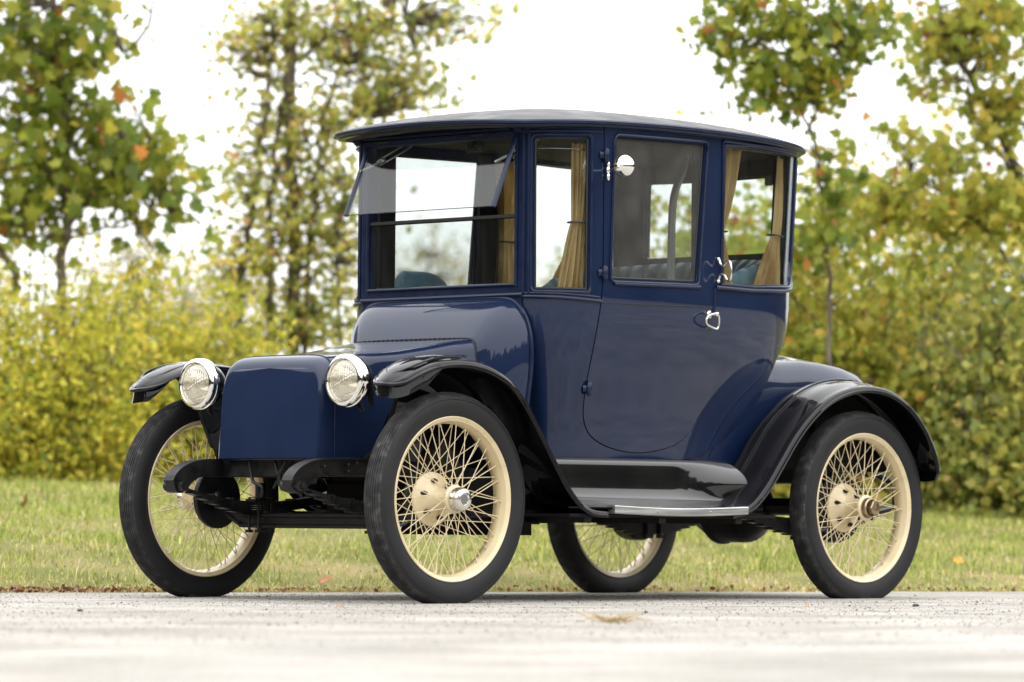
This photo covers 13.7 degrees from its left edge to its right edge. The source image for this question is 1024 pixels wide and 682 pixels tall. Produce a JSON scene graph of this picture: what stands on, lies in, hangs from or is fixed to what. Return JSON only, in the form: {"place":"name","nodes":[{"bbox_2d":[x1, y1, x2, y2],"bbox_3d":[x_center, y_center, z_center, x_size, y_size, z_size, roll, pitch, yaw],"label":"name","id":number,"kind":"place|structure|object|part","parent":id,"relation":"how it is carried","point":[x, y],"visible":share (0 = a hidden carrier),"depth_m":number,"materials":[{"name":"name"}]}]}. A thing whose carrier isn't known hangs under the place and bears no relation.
{"place":"outdoors","nodes":[
{"label":"outdoors","id":0,"kind":"place"},
{"bbox_2d":[0,592,1023,681],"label":"road","id":1,"kind":"structure","parent":0,"point":[224,658],"depth_m":11.65,"materials":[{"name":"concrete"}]},
{"bbox_2d":[0,583,1018,592],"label":"leaf litter","id":2,"kind":"object","parent":1,"relation":"on","point":[66,588],"visible":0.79,"depth_m":18.61,"materials":[{"name":"brown plant"}]},
{"bbox_2d":[0,592,1023,650],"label":"grit","id":3,"kind":"object","parent":1,"relation":"on","point":[739,603],"visible":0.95,"depth_m":14.85,"materials":[{"name":"gravel"}]},
{"bbox_2d":[119,109,939,603],"bbox_3d":[0.138,0.062,18.151,1.668,2.053,3.641,-2,-3,44],"label":"vintage car","id":4,"kind":"object","parent":1,"relation":"on","point":[611,375],"visible":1,"depth_m":17.60,"materials":[{"name":"blue paint"}]},
{"bbox_3d":[-0.643,-0.496,18.200,0.043,0.656,0.265,0,-2,8],"label":"window frame","id":5,"kind":"part","parent":4,"relation":"part of","materials":[{"name":"blue paint"}]},
{"bbox_3d":[-0.310,-0.177,18.575,0.193,1.338,0.745,-2,-3,44],"label":"door","id":6,"kind":"part","parent":4,"relation":"part of","materials":[{"name":"blue paint"}]},
{"bbox_3d":[0.204,-0.523,17.391,0.265,0.656,0.043,1,-2,-11],"label":"window frame","id":7,"kind":"part","parent":4,"relation":"part of","materials":[{"name":"blue paint"}]},
{"bbox_3d":[0.574,-0.206,17.730,0.193,1.338,0.745,-2,-3,44],"label":"door","id":8,"kind":"part","parent":4,"relation":"part of","materials":[{"name":"blue paint"}]},
{"bbox_3d":[0.918,-0.545,18.986,0.800,0.368,0.093,-2,-3,44],"label":"rear window frame","id":9,"kind":"part","parent":4,"relation":"part of","materials":[{"name":"blue paint"}]},
{"bbox_3d":[1.082,-0.522,18.250,0.089,0.615,0.677,-1,-3,30],"label":"window frame","id":10,"kind":"part","parent":4,"relation":"part of","materials":[{"name":"blue paint"}]},
{"bbox_2d":[576,610,655,622],"bbox_3d":[0.335,0.877,13.584,0.276,0.041,0.082,0,-2,5],"label":"dry weed","id":11,"kind":"object","parent":1,"relation":"on","point":[602,618],"visible":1,"depth_m":13.58,"materials":[{"name":"plant"}]},
{"bbox_2d":[0,467,1023,592],"bbox_3d":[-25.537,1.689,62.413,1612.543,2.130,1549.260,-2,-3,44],"label":"ground","id":12,"kind":"structure","parent":0,"point":[313,561],"depth_m":20.82,"materials":[{"name":"green plant"}]},
{"bbox_2d":[0,312,28,456],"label":"shrub","id":13,"kind":"object","parent":12,"relation":"on","point":[11,317],"visible":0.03,"depth_m":29.63,"materials":[{"name":"green plant"}]},
{"bbox_2d":[0,247,40,363],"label":"distant tree","id":14,"kind":"object","parent":12,"relation":"on","point":[16,306],"visible":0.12,"depth_m":58.14,"materials":[{"name":"green plant"}]},
{"bbox_2d":[20,493,27,507],"bbox_3d":[-2.656,0.895,23.207,0.017,0.150,0.110,21,21,14],"label":"fallen leaf","id":15,"kind":"object","parent":12,"relation":"on","point":[25,499],"visible":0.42,"depth_m":23.19,"materials":[{"name":"brown plant"}]},
{"bbox_2d":[0,254,153,417],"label":"shrub","id":16,"kind":"object","parent":12,"relation":"on","point":[35,280],"visible":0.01,"depth_m":32.87,"materials":[{"name":"green plant"}]},
{"bbox_2d":[0,208,208,487],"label":"shrub","id":17,"kind":"object","parent":12,"relation":"on","point":[75,440],"visible":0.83,"depth_m":28.09,"materials":[{"name":"yellow plant"}]},
{"bbox_2d":[0,0,235,418],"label":"maple tree","id":18,"kind":"object","parent":12,"relation":"on","point":[121,154],"visible":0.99,"depth_m":28.82,"materials":[{"name":"green plant"}]},
{"bbox_2d":[66,217,219,392],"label":"distant tree","id":19,"kind":"object","parent":12,"relation":"on","point":[127,254],"visible":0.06,"depth_m":55.06,"materials":[{"name":"green plant"}]},
{"bbox_2d":[1,219,294,487],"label":"shrub","id":20,"kind":"object","parent":12,"relation":"on","point":[176,341],"visible":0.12,"depth_m":29.28,"materials":[{"name":"green plant"}]},
{"bbox_2d":[160,242,286,364],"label":"distant tree","id":21,"kind":"object","parent":12,"relation":"on","point":[245,299],"visible":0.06,"depth_m":60.03,"materials":[{"name":"green plant"}]},
{"bbox_2d":[126,298,350,487],"bbox_3d":[-1.758,0.395,29.284,1.791,1.449,1.581,0,-3,20],"label":"shrub","id":22,"kind":"object","parent":12,"relation":"on","point":[258,332],"visible":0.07,"depth_m":29.11,"materials":[{"name":"green plant"}]},
{"bbox_2d":[280,329,350,353],"bbox_3d":[-1.235,0.554,30.589,1.622,1.271,1.588,1,-3,-23],"label":"shrub","id":23,"kind":"object","parent":12,"relation":"on","point":[310,344],"depth_m":30.59,"materials":[{"name":"green plant"}]},
{"bbox_2d":[318,575,332,582],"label":"fallen leaf","id":24,"kind":"object","parent":12,"relation":"on","point":[324,579],"visible":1,"depth_m":19.23,"materials":[{"name":"orange plant"}]},
{"bbox_2d":[180,0,520,359],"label":"vine covered tree","id":25,"kind":"object","parent":12,"relation":"on","point":[368,105],"visible":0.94,"depth_m":30.91,"materials":[{"name":"green plant"}]},
{"bbox_2d":[333,214,470,346],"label":"distant tree","id":26,"kind":"object","parent":12,"relation":"on","point":[427,254],"visible":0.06,"depth_m":62.04,"materials":[{"name":"green plant"}]},
{"bbox_2d":[536,245,563,286],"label":"distant tree","id":27,"kind":"object","parent":12,"relation":"on","point":[549,267],"depth_m":58.31,"materials":[{"name":"green plant"}]},
{"bbox_2d":[557,177,807,303],"bbox_3d":[1.120,-0.003,29.539,2.074,2.372,1.575,0,-2,14],"label":"shrub","id":28,"kind":"object","parent":12,"relation":"on","point":[654,208],"depth_m":29.54,"materials":[{"name":"green plant"}]},
{"bbox_2d":[650,107,842,491],"bbox_3d":[1.565,-0.209,28.563,1.805,2.756,1.560,1,-2,-9],"label":"shrub","id":29,"kind":"object","parent":12,"relation":"on","point":[686,248],"visible":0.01,"depth_m":28.57,"materials":[{"name":"green plant"}]},
{"bbox_2d":[674,0,915,365],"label":"sycamore sapling","id":30,"kind":"object","parent":12,"relation":"on","point":[807,79],"visible":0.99,"depth_m":26.93,"materials":[{"name":"green plant"}]},
{"bbox_2d":[724,164,983,507],"bbox_3d":[2.142,-0.053,27.816,1.707,2.384,1.969,-2,-3,44],"label":"shrub","id":31,"kind":"object","parent":12,"relation":"on","point":[851,327],"visible":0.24,"depth_m":27.58,"materials":[{"name":"green plant"}]},
{"bbox_2d":[727,134,1022,342],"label":"shrub","id":32,"kind":"object","parent":12,"relation":"on","point":[904,247],"visible":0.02,"depth_m":32.40,"materials":[{"name":"green plant"}]},
{"bbox_2d":[787,268,997,397],"bbox_3d":[2.573,0.348,28.807,2.110,1.740,1.985,-2,-3,44],"label":"shrub","id":33,"kind":"object","parent":12,"relation":"on","point":[946,321],"depth_m":28.68,"materials":[{"name":"green plant"}]},
{"bbox_2d":[825,187,1023,407],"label":"shrub","id":34,"kind":"object","parent":12,"relation":"on","point":[942,287],"visible":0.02,"depth_m":30.42,"materials":[{"name":"green plant"}]},
{"bbox_2d":[832,0,1023,284],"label":"yellow sycamore","id":35,"kind":"object","parent":12,"relation":"on","point":[944,33],"visible":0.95,"depth_m":27.86,"materials":[{"name":"green plant"}]},
{"bbox_2d":[855,185,1023,517],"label":"shrub","id":36,"kind":"object","parent":12,"relation":"on","point":[987,411],"visible":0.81,"depth_m":27.39,"materials":[{"name":"green plant"}]},
{"bbox_2d":[888,71,1023,346],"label":"shrub","id":37,"kind":"object","parent":12,"relation":"on","point":[948,127],"visible":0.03,"depth_m":31.89,"materials":[{"name":"green plant"}]},
{"bbox_2d":[952,557,963,562],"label":"fallen leaf","id":38,"kind":"object","parent":12,"relation":"on","point":[956,560],"visible":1,"depth_m":22.12,"materials":[{"name":"yellow plant"}]},
{"bbox_2d":[975,302,1023,391],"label":"shrub","id":39,"kind":"object","parent":12,"relation":"on","point":[1005,320],"visible":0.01,"depth_m":28.74,"materials":[{"name":"green plant"}]},
{"bbox_2d":[0,0,1023,386],"label":"sky","id":40,"kind":"structure","parent":0,"point":[612,56],"materials":[{"name":"white"}]}
]}

